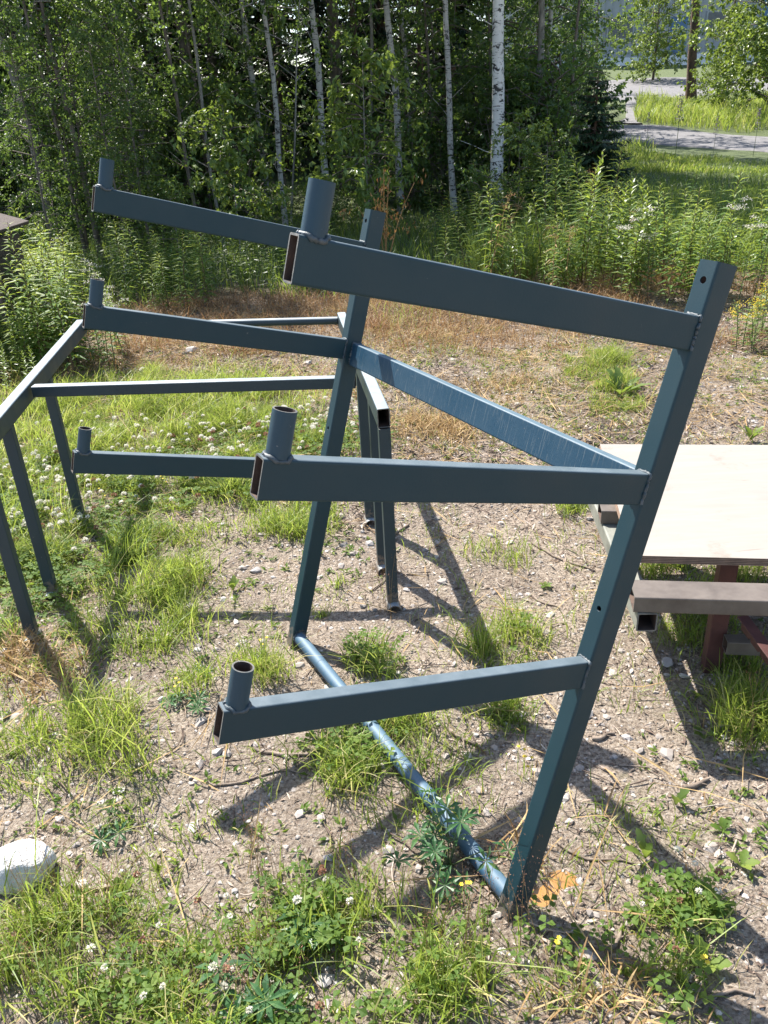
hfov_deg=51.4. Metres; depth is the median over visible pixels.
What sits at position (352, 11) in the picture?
slender tree
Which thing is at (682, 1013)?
stick
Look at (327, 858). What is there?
stone
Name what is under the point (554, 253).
dry weed
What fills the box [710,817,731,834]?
dock plant
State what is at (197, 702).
lupin
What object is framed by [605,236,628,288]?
fireweed
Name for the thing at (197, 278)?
woodland herb
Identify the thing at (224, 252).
woodland herb
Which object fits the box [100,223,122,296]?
fireweed
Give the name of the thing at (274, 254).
woodland herb
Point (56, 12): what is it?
edge sapling
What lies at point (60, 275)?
fireweed
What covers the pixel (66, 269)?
fireweed
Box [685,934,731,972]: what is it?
dock plant
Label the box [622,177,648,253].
fireweed
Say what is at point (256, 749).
stick
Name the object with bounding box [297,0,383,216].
birch tree
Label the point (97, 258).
fireweed
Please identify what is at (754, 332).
yellow bedstraw
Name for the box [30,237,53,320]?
fireweed
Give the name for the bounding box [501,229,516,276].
mugwort
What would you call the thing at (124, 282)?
fireweed
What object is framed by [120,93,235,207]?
woodland bush
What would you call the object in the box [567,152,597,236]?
fireweed
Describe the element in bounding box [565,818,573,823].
stone
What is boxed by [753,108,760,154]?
lupin spike
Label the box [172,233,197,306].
fireweed
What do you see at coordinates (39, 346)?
fireweed
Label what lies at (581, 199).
fireweed
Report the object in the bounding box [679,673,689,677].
stone
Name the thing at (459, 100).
woodland bush
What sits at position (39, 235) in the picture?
fireweed
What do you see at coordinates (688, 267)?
fireweed
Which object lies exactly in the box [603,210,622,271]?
fireweed
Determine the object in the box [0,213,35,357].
wooden bin
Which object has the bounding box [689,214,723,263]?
fireweed
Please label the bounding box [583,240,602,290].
fireweed
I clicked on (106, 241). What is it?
woodland herb
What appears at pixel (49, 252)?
fireweed
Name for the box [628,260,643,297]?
fireweed
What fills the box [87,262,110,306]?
meadowsweet
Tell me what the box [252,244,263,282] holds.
woodland herb
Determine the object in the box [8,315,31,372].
fireweed
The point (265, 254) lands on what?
woodland herb
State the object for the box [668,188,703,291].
fireweed
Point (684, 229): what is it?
fireweed
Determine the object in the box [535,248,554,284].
fireweed
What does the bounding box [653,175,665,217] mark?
fireweed
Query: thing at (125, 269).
fireweed
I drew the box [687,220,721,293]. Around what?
fireweed
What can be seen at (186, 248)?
woodland herb
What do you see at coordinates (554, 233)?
fireweed
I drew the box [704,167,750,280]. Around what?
fireweed
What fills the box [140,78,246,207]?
woodland bush
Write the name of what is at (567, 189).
fireweed
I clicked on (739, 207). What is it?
valerian
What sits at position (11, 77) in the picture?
birch tree
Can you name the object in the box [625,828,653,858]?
dock plant
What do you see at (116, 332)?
meadowsweet
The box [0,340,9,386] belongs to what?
mugwort
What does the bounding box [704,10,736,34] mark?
window
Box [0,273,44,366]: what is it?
fireweed
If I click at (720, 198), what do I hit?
fireweed
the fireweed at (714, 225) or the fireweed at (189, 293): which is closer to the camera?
the fireweed at (189, 293)
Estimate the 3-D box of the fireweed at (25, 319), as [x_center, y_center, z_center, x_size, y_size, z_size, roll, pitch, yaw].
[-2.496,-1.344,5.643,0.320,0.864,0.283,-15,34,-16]
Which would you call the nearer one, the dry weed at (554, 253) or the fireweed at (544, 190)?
the dry weed at (554, 253)
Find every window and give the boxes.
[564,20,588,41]
[606,15,634,40]
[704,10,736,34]
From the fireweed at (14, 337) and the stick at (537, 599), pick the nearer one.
the stick at (537, 599)
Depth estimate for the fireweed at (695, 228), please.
6.78 m
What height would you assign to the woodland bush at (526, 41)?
2.866 m
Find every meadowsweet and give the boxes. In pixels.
[4,308,27,361]
[40,290,66,360]
[57,292,87,365]
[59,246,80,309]
[69,293,105,350]
[69,307,100,364]
[80,258,96,300]
[83,257,112,296]
[83,280,126,345]
[85,285,112,354]
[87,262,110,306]
[90,330,102,367]
[96,330,113,363]
[97,330,108,360]
[102,297,127,369]
[103,289,125,353]
[103,296,124,357]
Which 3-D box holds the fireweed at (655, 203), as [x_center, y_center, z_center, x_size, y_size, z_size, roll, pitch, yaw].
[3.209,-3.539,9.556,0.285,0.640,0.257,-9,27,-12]
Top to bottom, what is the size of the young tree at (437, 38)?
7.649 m
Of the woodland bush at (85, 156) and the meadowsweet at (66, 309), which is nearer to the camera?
the meadowsweet at (66, 309)
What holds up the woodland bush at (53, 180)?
on the ground at (162, 800)
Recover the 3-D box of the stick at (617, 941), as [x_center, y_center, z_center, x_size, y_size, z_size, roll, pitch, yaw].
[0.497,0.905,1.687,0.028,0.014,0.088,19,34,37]
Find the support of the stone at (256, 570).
on the ground at (162, 800)
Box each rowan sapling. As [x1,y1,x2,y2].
[141,172,213,270]
[169,82,299,257]
[263,29,428,218]
[479,107,581,219]
[517,114,594,221]
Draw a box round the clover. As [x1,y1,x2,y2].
[0,395,736,1023]
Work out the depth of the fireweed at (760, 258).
7.26 m
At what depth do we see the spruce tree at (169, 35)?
20.98 m
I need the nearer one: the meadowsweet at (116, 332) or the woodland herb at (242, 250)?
the meadowsweet at (116, 332)
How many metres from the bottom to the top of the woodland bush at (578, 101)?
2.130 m
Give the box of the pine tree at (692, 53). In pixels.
[685,0,699,100]
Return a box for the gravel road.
[462,120,767,151]
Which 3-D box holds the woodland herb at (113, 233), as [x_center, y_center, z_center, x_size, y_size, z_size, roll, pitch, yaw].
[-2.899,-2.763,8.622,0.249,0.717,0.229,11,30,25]
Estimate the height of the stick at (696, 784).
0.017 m
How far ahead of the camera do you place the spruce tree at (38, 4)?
19.95 m
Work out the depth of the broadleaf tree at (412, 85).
21.61 m
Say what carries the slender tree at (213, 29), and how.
on the ground at (162, 800)
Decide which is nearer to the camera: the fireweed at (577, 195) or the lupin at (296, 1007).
the lupin at (296, 1007)
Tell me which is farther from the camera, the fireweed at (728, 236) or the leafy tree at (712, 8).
the leafy tree at (712, 8)
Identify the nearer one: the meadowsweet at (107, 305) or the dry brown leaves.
the dry brown leaves
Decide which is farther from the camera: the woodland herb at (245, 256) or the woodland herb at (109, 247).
the woodland herb at (109, 247)
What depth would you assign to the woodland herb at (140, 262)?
8.38 m
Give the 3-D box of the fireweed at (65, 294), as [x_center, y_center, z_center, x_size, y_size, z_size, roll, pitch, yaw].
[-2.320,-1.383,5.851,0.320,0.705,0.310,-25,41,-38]
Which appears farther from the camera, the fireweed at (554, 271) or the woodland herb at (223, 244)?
the woodland herb at (223, 244)
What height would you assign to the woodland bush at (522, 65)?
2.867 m
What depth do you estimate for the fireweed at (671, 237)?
8.18 m
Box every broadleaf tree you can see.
[0,0,151,148]
[0,0,262,178]
[35,0,313,196]
[114,0,328,152]
[191,0,466,189]
[247,0,323,108]
[302,0,471,137]
[426,0,599,80]
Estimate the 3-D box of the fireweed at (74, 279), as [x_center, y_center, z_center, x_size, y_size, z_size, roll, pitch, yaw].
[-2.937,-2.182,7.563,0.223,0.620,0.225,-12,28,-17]
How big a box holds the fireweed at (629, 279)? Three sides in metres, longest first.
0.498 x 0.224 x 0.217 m
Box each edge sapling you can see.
[0,0,163,255]
[0,4,94,265]
[0,36,92,260]
[3,0,145,242]
[25,0,202,257]
[32,0,196,229]
[55,13,178,268]
[57,1,168,245]
[69,29,166,226]
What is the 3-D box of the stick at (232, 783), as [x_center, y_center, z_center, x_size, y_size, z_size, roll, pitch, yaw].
[-0.362,0.723,2.160,0.274,0.014,0.063,-3,27,0]
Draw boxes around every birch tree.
[0,35,60,249]
[144,0,326,225]
[168,0,275,208]
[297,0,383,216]
[321,0,466,213]
[393,0,468,214]
[462,0,525,215]
[506,0,641,115]
[510,0,557,199]
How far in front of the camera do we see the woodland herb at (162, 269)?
8.04 m
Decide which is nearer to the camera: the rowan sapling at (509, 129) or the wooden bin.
the wooden bin
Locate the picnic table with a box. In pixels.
[588,504,767,673]
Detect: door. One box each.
[667,14,688,54]
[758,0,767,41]
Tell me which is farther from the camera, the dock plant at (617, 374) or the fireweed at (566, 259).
the fireweed at (566, 259)
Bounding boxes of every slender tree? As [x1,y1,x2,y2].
[0,0,165,260]
[1,0,174,257]
[63,0,220,197]
[116,0,257,247]
[130,0,264,248]
[172,0,353,226]
[329,0,365,181]
[337,0,453,186]
[397,0,425,194]
[415,0,442,170]
[473,0,612,154]
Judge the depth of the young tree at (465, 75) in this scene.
12.89 m
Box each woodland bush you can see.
[0,73,91,239]
[0,158,21,212]
[2,123,92,219]
[4,82,135,228]
[16,73,104,199]
[26,205,69,256]
[33,100,141,218]
[60,54,184,195]
[95,176,192,257]
[102,89,196,193]
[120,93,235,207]
[133,188,183,255]
[139,83,245,201]
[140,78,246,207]
[146,58,287,202]
[168,68,306,215]
[233,190,293,255]
[277,182,343,232]
[293,173,357,229]
[327,99,425,216]
[330,85,439,193]
[331,62,460,213]
[333,124,404,197]
[405,98,483,209]
[412,38,515,189]
[413,31,535,193]
[436,163,527,239]
[443,36,597,172]
[447,67,586,205]
[456,35,566,180]
[460,86,553,198]
[474,172,536,234]
[481,42,607,199]
[482,85,571,198]
[486,29,642,197]
[488,48,632,199]
[533,68,605,168]
[541,156,580,204]
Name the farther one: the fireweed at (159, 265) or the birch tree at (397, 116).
the birch tree at (397, 116)
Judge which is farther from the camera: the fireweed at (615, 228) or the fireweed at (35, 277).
the fireweed at (615, 228)
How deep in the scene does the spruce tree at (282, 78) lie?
17.85 m
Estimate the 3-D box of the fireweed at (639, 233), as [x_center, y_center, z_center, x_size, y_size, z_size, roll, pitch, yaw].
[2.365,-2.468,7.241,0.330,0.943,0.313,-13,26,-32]
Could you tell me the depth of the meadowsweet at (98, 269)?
7.91 m
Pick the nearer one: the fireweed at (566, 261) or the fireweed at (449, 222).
the fireweed at (566, 261)
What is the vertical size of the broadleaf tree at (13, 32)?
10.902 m
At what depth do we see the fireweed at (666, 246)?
7.47 m
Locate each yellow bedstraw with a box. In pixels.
[725,299,743,338]
[728,304,745,349]
[734,298,761,348]
[736,300,764,350]
[742,296,763,341]
[743,288,767,341]
[746,282,767,324]
[750,296,767,349]
[759,279,767,335]
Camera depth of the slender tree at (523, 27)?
12.18 m
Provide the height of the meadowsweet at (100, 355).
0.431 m
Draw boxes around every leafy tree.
[599,0,716,81]
[672,0,767,109]
[681,0,767,93]
[687,0,767,105]
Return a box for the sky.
[19,0,485,77]
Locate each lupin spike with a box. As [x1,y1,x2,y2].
[645,112,650,153]
[674,94,683,152]
[713,116,718,152]
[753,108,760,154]
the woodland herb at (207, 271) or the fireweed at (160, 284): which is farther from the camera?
the woodland herb at (207, 271)
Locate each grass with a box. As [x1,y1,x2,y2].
[0,157,767,313]
[0,253,767,1023]
[0,294,767,1023]
[610,86,767,172]
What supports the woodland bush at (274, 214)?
on the ground at (162, 800)
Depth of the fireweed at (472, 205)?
10.21 m
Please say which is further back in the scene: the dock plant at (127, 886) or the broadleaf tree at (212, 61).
the broadleaf tree at (212, 61)
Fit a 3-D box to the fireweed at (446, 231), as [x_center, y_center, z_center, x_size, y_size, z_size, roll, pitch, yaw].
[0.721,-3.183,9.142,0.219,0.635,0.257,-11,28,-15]
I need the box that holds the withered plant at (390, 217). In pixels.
[338,166,425,251]
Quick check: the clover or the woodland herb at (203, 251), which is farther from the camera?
the woodland herb at (203, 251)
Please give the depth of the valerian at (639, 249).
6.86 m
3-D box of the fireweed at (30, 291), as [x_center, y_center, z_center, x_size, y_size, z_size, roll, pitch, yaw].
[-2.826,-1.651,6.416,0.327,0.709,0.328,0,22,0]
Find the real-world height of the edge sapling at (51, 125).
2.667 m
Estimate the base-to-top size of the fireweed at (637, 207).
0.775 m
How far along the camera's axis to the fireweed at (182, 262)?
7.72 m
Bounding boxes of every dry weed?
[485,192,514,270]
[489,195,525,266]
[545,225,560,285]
[561,226,577,288]
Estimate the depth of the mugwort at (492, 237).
8.01 m
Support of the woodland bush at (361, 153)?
on the ground at (162, 800)
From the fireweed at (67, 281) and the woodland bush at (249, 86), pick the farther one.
the woodland bush at (249, 86)
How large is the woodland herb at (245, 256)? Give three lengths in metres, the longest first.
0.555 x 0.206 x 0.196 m
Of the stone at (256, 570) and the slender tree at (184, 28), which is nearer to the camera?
the stone at (256, 570)
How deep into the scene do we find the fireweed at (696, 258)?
6.61 m
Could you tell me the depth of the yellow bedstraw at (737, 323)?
5.47 m
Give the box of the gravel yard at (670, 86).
[593,77,767,124]
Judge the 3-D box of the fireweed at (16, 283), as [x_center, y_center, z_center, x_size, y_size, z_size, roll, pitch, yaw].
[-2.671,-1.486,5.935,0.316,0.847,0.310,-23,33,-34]
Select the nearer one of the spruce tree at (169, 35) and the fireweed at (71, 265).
the fireweed at (71, 265)
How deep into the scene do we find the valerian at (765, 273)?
6.53 m
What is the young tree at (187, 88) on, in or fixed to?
on the ground at (162, 800)
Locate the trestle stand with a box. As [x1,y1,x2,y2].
[0,312,401,643]
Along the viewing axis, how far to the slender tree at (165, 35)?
10.38 m
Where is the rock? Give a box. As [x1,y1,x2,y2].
[0,839,56,894]
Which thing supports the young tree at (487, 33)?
on the ground at (162, 800)
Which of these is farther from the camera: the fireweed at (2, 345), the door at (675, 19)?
the door at (675, 19)
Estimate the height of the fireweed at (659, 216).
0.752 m
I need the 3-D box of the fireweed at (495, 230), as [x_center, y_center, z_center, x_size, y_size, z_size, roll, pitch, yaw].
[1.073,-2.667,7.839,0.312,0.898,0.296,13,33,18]
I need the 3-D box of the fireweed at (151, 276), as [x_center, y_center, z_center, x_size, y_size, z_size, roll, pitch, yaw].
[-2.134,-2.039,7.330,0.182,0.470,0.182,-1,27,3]
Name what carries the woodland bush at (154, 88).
on the ground at (162, 800)
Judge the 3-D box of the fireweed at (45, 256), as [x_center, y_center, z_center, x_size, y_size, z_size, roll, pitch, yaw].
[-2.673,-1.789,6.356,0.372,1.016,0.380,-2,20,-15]
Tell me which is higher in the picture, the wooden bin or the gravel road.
the gravel road
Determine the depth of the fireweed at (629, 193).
9.66 m
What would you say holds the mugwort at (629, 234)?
on the ground at (162, 800)
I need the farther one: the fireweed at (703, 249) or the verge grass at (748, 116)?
the verge grass at (748, 116)
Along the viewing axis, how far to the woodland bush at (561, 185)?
11.81 m
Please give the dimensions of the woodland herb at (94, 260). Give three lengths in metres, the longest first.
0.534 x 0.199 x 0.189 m
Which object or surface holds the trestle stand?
on the ground at (162, 800)
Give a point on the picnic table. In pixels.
(721, 598)
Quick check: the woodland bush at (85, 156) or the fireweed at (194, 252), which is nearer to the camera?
the fireweed at (194, 252)
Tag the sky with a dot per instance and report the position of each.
(363, 0)
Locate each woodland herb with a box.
[85,241,100,276]
[89,235,106,276]
[99,232,111,276]
[100,219,116,261]
[104,221,123,276]
[105,227,115,273]
[109,253,120,295]
[111,246,123,291]
[116,259,132,288]
[117,242,132,293]
[132,243,151,283]
[136,221,154,268]
[146,241,174,294]
[148,247,156,281]
[169,230,198,284]
[177,228,199,275]
[191,262,202,292]
[198,233,211,276]
[200,253,213,292]
[206,245,225,292]
[212,236,238,285]
[220,238,231,269]
[226,243,244,288]
[227,238,246,285]
[237,242,251,278]
[237,242,251,286]
[240,241,261,292]
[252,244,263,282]
[259,246,271,280]
[261,248,283,299]
[269,246,283,270]
[270,246,283,272]
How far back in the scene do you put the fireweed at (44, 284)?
5.79 m
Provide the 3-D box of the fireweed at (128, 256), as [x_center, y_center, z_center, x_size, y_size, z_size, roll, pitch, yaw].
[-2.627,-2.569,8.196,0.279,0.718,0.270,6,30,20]
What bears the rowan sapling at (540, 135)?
on the ground at (162, 800)
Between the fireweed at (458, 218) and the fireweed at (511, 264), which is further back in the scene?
the fireweed at (458, 218)
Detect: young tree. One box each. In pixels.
[0,0,165,183]
[0,17,23,191]
[116,0,280,209]
[205,0,375,204]
[317,0,510,201]
[331,0,518,183]
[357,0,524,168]
[410,0,593,190]
[426,0,515,101]
[461,0,601,91]
[487,0,639,141]
[504,0,534,59]
[506,0,569,98]
[521,0,649,110]
[546,0,599,85]
[555,0,628,94]
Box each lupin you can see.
[89,807,132,855]
[158,689,209,714]
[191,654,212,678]
[194,952,291,1023]
[233,905,342,1023]
[381,788,515,903]
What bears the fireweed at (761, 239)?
on the ground at (162, 800)
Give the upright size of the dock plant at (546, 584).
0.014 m
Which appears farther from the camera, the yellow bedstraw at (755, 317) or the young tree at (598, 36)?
the young tree at (598, 36)
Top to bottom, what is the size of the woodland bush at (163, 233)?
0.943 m
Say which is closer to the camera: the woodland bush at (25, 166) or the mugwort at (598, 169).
the mugwort at (598, 169)
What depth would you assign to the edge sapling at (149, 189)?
11.03 m
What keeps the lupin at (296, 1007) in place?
on the ground at (162, 800)
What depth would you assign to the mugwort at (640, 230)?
6.78 m
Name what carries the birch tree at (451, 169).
on the ground at (162, 800)
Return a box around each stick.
[59,870,135,899]
[200,768,300,786]
[252,746,319,761]
[365,524,409,591]
[443,721,484,749]
[531,541,594,570]
[531,594,558,606]
[557,842,633,870]
[592,732,614,741]
[604,921,628,953]
[648,987,753,1018]
[682,777,709,788]
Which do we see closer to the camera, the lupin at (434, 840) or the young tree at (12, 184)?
the lupin at (434, 840)
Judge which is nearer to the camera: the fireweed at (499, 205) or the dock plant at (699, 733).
the dock plant at (699, 733)
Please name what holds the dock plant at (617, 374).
on the ground at (162, 800)
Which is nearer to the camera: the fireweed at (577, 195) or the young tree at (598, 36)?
the fireweed at (577, 195)
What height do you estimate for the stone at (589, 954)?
0.020 m
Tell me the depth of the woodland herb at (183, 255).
8.49 m
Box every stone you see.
[185,346,199,353]
[250,567,261,572]
[323,854,332,860]
[385,857,395,866]
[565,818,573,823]
[574,946,596,960]
[661,657,672,666]
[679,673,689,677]
[714,849,721,857]
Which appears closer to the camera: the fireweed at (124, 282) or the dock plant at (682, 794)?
the dock plant at (682, 794)
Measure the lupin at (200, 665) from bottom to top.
0.049 m
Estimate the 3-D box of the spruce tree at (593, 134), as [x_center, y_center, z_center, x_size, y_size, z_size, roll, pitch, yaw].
[3.011,-5.200,11.648,1.774,2.124,1.783,-25,34,-37]
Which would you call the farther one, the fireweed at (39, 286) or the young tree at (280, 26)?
the young tree at (280, 26)
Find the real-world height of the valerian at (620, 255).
0.754 m
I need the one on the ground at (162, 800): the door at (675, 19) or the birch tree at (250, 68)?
the birch tree at (250, 68)
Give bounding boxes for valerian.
[612,216,638,298]
[629,204,658,284]
[640,232,657,302]
[718,193,751,281]
[733,214,766,305]
[751,224,767,299]
[758,208,767,305]
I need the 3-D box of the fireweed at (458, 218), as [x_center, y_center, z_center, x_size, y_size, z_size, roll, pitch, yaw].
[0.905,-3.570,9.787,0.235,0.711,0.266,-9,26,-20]
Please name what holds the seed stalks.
on the ground at (162, 800)
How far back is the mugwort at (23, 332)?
5.53 m
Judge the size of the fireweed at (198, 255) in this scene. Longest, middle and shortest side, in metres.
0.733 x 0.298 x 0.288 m
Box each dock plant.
[109,876,134,906]
[151,860,161,874]
[228,575,239,589]
[539,581,551,587]
[606,367,651,393]
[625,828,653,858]
[671,788,689,804]
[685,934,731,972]
[693,726,715,738]
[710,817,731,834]
[726,849,760,869]
[737,425,765,440]
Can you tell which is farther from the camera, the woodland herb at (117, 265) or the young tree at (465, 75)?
the young tree at (465, 75)
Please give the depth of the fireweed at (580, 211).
8.72 m
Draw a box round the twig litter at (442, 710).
[0,286,767,1023]
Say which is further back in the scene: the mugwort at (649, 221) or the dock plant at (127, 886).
the mugwort at (649, 221)
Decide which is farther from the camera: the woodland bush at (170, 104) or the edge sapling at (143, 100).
the woodland bush at (170, 104)
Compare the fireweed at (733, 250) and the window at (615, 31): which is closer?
the fireweed at (733, 250)
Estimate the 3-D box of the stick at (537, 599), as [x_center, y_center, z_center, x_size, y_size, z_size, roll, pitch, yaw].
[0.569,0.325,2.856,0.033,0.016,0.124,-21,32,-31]
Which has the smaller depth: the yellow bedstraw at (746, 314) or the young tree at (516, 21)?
the yellow bedstraw at (746, 314)
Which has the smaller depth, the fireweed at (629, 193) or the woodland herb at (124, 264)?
the woodland herb at (124, 264)
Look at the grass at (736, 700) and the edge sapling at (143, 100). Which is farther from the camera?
the edge sapling at (143, 100)
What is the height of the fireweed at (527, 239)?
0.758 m
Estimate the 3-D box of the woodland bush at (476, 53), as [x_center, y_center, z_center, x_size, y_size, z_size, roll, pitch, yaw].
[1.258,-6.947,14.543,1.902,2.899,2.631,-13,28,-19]
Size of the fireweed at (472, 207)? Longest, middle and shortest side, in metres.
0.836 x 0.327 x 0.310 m
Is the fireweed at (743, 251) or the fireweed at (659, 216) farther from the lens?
the fireweed at (659, 216)
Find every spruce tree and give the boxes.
[0,0,137,159]
[0,7,57,185]
[22,0,160,185]
[98,0,241,152]
[126,0,270,135]
[159,0,302,149]
[168,1,308,139]
[172,0,380,174]
[242,0,377,156]
[283,4,348,106]
[301,0,443,159]
[302,0,426,102]
[393,3,507,117]
[409,2,486,125]
[544,73,639,213]
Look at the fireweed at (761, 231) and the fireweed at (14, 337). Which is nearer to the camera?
the fireweed at (14, 337)
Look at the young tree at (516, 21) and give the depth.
34.12 m
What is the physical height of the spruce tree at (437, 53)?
13.101 m
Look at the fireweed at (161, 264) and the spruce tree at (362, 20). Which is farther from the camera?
the spruce tree at (362, 20)
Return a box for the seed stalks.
[0,526,766,1023]
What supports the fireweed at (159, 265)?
on the ground at (162, 800)
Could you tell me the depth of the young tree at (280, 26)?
13.40 m
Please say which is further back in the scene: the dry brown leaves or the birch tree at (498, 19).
the birch tree at (498, 19)
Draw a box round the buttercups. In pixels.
[25,441,709,990]
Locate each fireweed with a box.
[0,222,58,349]
[0,236,53,352]
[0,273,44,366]
[0,275,39,371]
[0,324,10,367]
[1,254,53,355]
[1,304,30,375]
[4,262,62,357]
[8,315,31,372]
[10,207,79,314]
[10,260,48,364]
[10,300,28,371]
[13,238,64,341]
[19,302,52,364]
[20,249,59,340]
[20,262,39,333]
[21,228,64,331]
[22,224,51,274]
[23,282,56,353]
[26,224,53,269]
[26,251,80,361]
[28,220,70,327]
[29,238,61,349]
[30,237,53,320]
[30,256,91,378]
[33,223,84,337]
[42,251,83,360]
[44,229,93,364]
[46,285,90,368]
[48,253,78,311]
[48,277,86,362]
[50,231,81,313]
[51,253,82,313]
[56,238,83,295]
[56,243,81,309]
[59,226,88,303]
[61,250,86,305]
[62,231,86,285]
[63,254,76,294]
[71,235,90,280]
[86,238,114,285]
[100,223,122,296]
[106,219,133,297]
[112,250,136,307]
[114,224,139,294]
[117,251,132,289]
[118,218,142,276]
[120,220,152,299]
[137,242,152,281]
[143,263,161,312]
[148,230,180,289]
[150,257,173,307]
[153,243,173,288]
[153,252,177,312]
[154,253,175,311]
[155,225,182,295]
[160,250,179,292]
[166,228,187,276]
[171,243,191,292]
[171,262,189,308]
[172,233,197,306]
[173,232,194,293]
[184,231,206,281]
[187,232,209,288]
[188,257,202,297]
[189,232,217,301]
[189,232,217,304]
[193,248,211,307]
[425,187,443,249]
[434,224,458,263]
[437,206,454,255]
[439,191,454,243]
[442,205,456,241]
[446,199,460,242]
[449,191,464,243]
[449,215,476,269]
[452,191,475,239]
[463,177,480,237]
[463,180,477,230]
[466,193,481,240]
[469,192,500,271]
[473,182,508,275]
[479,192,507,272]
[491,181,511,232]
[491,183,505,230]
[497,203,531,278]
[515,204,537,271]
[523,191,552,283]
[530,154,560,238]
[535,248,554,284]
[537,157,570,240]
[540,180,559,231]
[544,209,565,274]
[546,211,573,286]
[546,250,563,287]
[551,180,564,227]
[551,197,587,282]
[553,227,574,286]
[554,176,578,225]
[554,230,578,286]
[555,230,580,287]
[559,165,578,226]
[559,177,575,226]
[566,190,589,255]
[566,192,605,285]
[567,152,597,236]
[567,174,594,231]
[568,171,587,225]
[569,164,603,281]
[569,183,592,250]
[572,168,601,258]
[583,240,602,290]
[584,168,605,225]
[585,187,617,277]
[591,176,611,253]
[591,183,610,247]
[599,144,630,244]
[600,185,631,272]
[602,239,618,287]
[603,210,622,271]
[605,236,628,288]
[612,173,637,250]
[612,177,632,244]
[619,200,646,272]
[620,171,640,221]
[620,238,644,295]
[621,223,647,290]
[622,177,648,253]
[622,244,640,299]
[627,184,657,282]
[628,216,653,293]
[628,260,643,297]
[633,182,671,288]
[644,190,680,277]
[645,190,666,252]
[647,222,661,269]
[650,189,660,235]
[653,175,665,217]
[653,213,680,276]
[656,211,690,307]
[661,218,676,258]
[665,199,712,298]
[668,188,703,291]
[669,192,695,268]
[670,187,714,283]
[670,188,683,227]
[671,219,698,297]
[676,205,707,293]
[678,233,702,296]
[681,161,705,215]
[685,236,709,297]
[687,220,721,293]
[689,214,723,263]
[690,209,706,266]
[691,207,717,273]
[692,234,712,267]
[703,217,725,261]
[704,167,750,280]
[708,205,740,260]
[710,206,718,258]
[712,227,742,265]
[713,182,728,219]
[713,204,741,285]
[715,219,740,278]
[723,223,740,282]
[734,227,753,272]
[738,174,767,295]
[743,221,767,281]
[745,193,767,284]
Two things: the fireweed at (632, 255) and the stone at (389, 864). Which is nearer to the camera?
the stone at (389, 864)
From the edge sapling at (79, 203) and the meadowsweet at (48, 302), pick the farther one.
the edge sapling at (79, 203)
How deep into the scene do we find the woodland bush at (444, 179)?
13.12 m
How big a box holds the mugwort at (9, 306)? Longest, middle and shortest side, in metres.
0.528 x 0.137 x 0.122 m
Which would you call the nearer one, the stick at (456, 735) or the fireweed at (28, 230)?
the stick at (456, 735)
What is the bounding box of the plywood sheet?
[600,444,767,565]
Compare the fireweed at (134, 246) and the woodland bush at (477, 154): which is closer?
the fireweed at (134, 246)
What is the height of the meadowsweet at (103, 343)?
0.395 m
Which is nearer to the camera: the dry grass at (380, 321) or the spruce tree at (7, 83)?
the dry grass at (380, 321)
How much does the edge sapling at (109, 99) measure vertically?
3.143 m
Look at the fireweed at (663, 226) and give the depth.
7.39 m
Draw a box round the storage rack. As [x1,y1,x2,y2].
[71,157,737,921]
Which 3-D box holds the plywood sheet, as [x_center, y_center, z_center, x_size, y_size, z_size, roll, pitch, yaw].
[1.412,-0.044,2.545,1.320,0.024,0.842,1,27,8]
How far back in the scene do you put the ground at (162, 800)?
2.24 m
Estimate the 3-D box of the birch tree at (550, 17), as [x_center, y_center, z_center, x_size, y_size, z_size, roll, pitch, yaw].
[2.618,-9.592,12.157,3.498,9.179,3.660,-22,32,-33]
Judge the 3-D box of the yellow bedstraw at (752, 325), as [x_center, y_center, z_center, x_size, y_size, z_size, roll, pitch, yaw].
[2.478,-1.234,5.381,0.159,0.390,0.185,-14,30,-7]
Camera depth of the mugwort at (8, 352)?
5.77 m
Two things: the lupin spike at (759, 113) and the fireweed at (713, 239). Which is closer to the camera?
the fireweed at (713, 239)
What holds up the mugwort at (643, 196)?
on the ground at (162, 800)
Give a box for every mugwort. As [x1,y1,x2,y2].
[0,306,7,360]
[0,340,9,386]
[0,347,10,391]
[2,331,16,373]
[4,295,21,356]
[4,324,10,361]
[7,322,22,376]
[17,319,33,367]
[18,309,32,370]
[20,350,29,379]
[21,299,40,351]
[27,345,37,370]
[487,213,499,270]
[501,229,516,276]
[516,204,531,278]
[576,149,604,279]
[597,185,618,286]
[600,180,632,294]
[615,175,637,290]
[621,202,646,295]
[632,175,652,292]
[637,194,658,299]
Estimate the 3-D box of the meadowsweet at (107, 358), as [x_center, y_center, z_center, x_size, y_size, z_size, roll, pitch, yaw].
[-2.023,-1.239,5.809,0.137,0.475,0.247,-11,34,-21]
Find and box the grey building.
[486,0,767,65]
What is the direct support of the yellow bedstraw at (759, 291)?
on the ground at (162, 800)
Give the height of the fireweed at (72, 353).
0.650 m
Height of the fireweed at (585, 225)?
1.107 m
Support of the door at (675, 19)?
in the grey building
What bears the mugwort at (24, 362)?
on the ground at (162, 800)
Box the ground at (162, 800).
[0,62,767,1023]
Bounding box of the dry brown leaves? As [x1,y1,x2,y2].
[529,870,578,906]
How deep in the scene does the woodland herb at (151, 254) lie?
8.55 m

